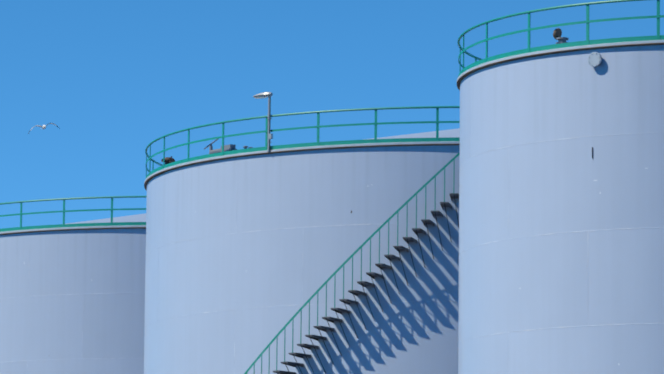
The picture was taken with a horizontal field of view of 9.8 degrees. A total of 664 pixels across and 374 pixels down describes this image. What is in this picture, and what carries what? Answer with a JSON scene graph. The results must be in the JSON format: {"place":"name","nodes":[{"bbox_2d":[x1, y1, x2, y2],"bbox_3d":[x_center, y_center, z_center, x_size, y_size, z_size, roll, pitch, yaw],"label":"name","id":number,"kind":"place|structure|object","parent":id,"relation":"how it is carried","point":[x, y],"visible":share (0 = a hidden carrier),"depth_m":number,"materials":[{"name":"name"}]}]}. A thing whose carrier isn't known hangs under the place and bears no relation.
{"place":"outdoors","nodes":[
{"label":"outdoors","id":0,"kind":"place"},
{"bbox_2d":[30,123,56,130],"bbox_3d":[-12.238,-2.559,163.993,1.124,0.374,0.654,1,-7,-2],"label":"seagull","id":1,"kind":"object","parent":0,"point":[43,126],"visible":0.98,"depth_m":163.91,"materials":[{"name":"white"}]},
{"bbox_2d":[0,0,663,228],"label":"sky","id":2,"kind":"structure","parent":0,"point":[115,77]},
{"label":"ground","id":3,"kind":"structure","parent":0,"visible":0},
{"bbox_2d":[0,229,145,373],"bbox_3d":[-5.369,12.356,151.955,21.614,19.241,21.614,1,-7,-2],"label":"storage tank","id":4,"kind":"object","parent":3,"relation":"on","point":[45,331],"visible":0.25,"depth_m":143.01,"materials":[{"name":"white metal"}]},
{"bbox_2d":[0,241,118,362],"bbox_3d":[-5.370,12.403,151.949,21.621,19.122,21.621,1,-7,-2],"label":"weld seams","id":5,"kind":"object","parent":4,"relation":"attached to","point":[82,325],"visible":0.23,"depth_m":143.00,"materials":[{"name":"white metal"}]},
{"bbox_2d":[0,225,145,234],"bbox_3d":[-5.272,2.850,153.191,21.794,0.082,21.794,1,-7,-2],"label":"tank rim","id":6,"kind":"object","parent":4,"relation":"on","point":[73,228],"depth_m":143.28,"materials":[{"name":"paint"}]},
{"bbox_2d":[0,196,146,231],"bbox_3d":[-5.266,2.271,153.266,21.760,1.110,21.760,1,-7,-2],"label":"tank railing","id":7,"kind":"object","parent":6,"relation":"on","point":[111,223],"visible":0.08,"depth_m":143.43,"materials":[{"name":"green metal"}]},
{"bbox_2d":[67,213,145,223],"bbox_3d":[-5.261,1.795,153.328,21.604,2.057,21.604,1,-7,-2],"label":"tank roof","id":8,"kind":"structure","parent":4,"relation":"on","point":[137,218],"depth_m":147.12,"materials":[{"name":"white metal"}]},
{"bbox_2d":[144,145,459,373],"bbox_3d":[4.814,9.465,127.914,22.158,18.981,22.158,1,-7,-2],"label":"storage tank","id":9,"kind":"object","parent":3,"relation":"on","point":[329,189],"visible":0.6,"depth_m":119.36,"materials":[{"name":"white metal"}]},
{"bbox_2d":[161,156,174,164],"bbox_3d":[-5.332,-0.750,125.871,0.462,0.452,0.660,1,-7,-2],"label":"vent","id":10,"kind":"object","parent":9,"relation":"on","point":[168,160],"visible":0.54,"depth_m":125.84,"materials":[{"name":"black metal"}]},
{"bbox_2d":[204,139,235,153],"bbox_3d":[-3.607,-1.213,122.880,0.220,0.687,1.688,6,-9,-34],"label":"rooftop equipment","id":11,"kind":"object","parent":9,"relation":"on","point":[229,147],"visible":0.54,"depth_m":122.70,"materials":[{"name":"grey metal"}]},
{"bbox_2d":[144,145,458,362],"bbox_3d":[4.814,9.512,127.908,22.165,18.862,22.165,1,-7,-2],"label":"weld seams","id":12,"kind":"object","parent":9,"relation":"attached to","point":[302,280],"visible":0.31,"depth_m":119.16,"materials":[{"name":"white metal"}]},
{"bbox_2d":[144,141,459,190],"bbox_3d":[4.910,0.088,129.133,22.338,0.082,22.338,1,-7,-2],"label":"tank rim","id":13,"kind":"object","parent":9,"relation":"on","point":[394,143],"depth_m":119.54,"materials":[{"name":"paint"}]},
{"bbox_2d":[267,96,272,151],"bbox_3d":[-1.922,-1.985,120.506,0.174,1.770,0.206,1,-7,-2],"label":"lamp pole","id":14,"kind":"object","parent":13,"relation":"on","point":[270,136],"visible":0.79,"depth_m":120.49,"materials":[{"name":"grey metal"}]},
{"bbox_2d":[253,92,272,96],"bbox_3d":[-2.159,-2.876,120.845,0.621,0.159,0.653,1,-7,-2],"label":"lamp head","id":15,"kind":"object","parent":14,"relation":"attached to","point":[265,94],"visible":0.77,"depth_m":120.63},
{"bbox_2d":[145,106,459,177],"bbox_3d":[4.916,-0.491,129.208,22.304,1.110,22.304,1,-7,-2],"label":"tank railing","id":16,"kind":"object","parent":13,"relation":"on","point":[318,143],"visible":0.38,"depth_m":119.85,"materials":[{"name":"green metal"}]},
{"bbox_2d":[273,193,458,373],"bbox_3d":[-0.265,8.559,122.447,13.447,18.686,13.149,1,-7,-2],"label":"stair treads","id":17,"kind":"object","parent":9,"relation":"attached to","point":[356,293],"visible":0.73,"depth_m":117.88,"materials":[{"name":"black metal"}]},
{"bbox_2d":[244,152,459,373],"bbox_3d":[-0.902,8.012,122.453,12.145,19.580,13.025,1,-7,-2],"label":"stair rail","id":18,"kind":"object","parent":17,"relation":"attached to","point":[353,254],"visible":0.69,"depth_m":117.57,"materials":[{"name":"green metal"}]},
{"bbox_2d":[277,196,458,373],"bbox_3d":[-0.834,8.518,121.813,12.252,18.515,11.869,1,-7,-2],"label":"stair support brackets","id":19,"kind":"object","parent":9,"relation":"attached to","point":[376,292],"visible":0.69,"depth_m":117.73,"materials":[{"name":"grey metal"}]},
{"bbox_2d":[363,128,459,139],"bbox_3d":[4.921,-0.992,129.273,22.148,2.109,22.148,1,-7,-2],"label":"tank roof","id":20,"kind":"structure","parent":9,"relation":"on","point":[448,133],"depth_m":123.78,"materials":[{"name":"white metal"}]},
{"bbox_2d":[458,45,663,373],"bbox_3d":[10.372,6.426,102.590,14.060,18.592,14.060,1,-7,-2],"label":"storage tank","id":21,"kind":"object","parent":3,"relation":"on","point":[609,279],"visible":0.94,"depth_m":97.96,"materials":[{"name":"white metal"}]},
{"bbox_2d":[457,40,663,90],"bbox_3d":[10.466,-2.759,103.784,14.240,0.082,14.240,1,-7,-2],"label":"tank rim","id":22,"kind":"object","parent":21,"relation":"on","point":[574,47],"depth_m":98.37,"materials":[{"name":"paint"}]},
{"bbox_2d":[457,0,663,76],"bbox_3d":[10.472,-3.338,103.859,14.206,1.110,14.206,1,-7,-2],"label":"tank railing","id":23,"kind":"object","parent":22,"relation":"on","point":[658,16],"visible":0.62,"depth_m":98.69,"materials":[{"name":"green metal"}]},
{"bbox_2d":[458,116,663,345],"bbox_3d":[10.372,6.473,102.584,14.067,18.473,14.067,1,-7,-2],"label":"weld seams","id":24,"kind":"object","parent":21,"relation":"attached to","point":[553,233],"visible":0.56,"depth_m":98.23,"materials":[{"name":"white metal"}]},
{"bbox_2d":[556,37,568,43],"bbox_3d":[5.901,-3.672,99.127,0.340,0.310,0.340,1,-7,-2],"label":"hatch neck","id":25,"kind":"object","parent":21,"relation":"on","point":[561,39],"visible":0.62,"depth_m":99.04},
{"bbox_2d":[553,28,561,38],"bbox_3d":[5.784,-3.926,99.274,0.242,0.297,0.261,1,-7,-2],"label":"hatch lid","id":26,"kind":"object","parent":25,"relation":"attached to","point":[557,32],"visible":0.88,"depth_m":99.22,"materials":[{"name":"black metal"}]},
{"bbox_2d":[588,52,602,66],"bbox_3d":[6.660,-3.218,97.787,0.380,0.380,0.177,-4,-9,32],"label":"nozzle","id":27,"kind":"object","parent":21,"relation":"attached to","point":[595,59],"visible":1,"depth_m":97.72,"materials":[{"name":"paint"}]}
]}

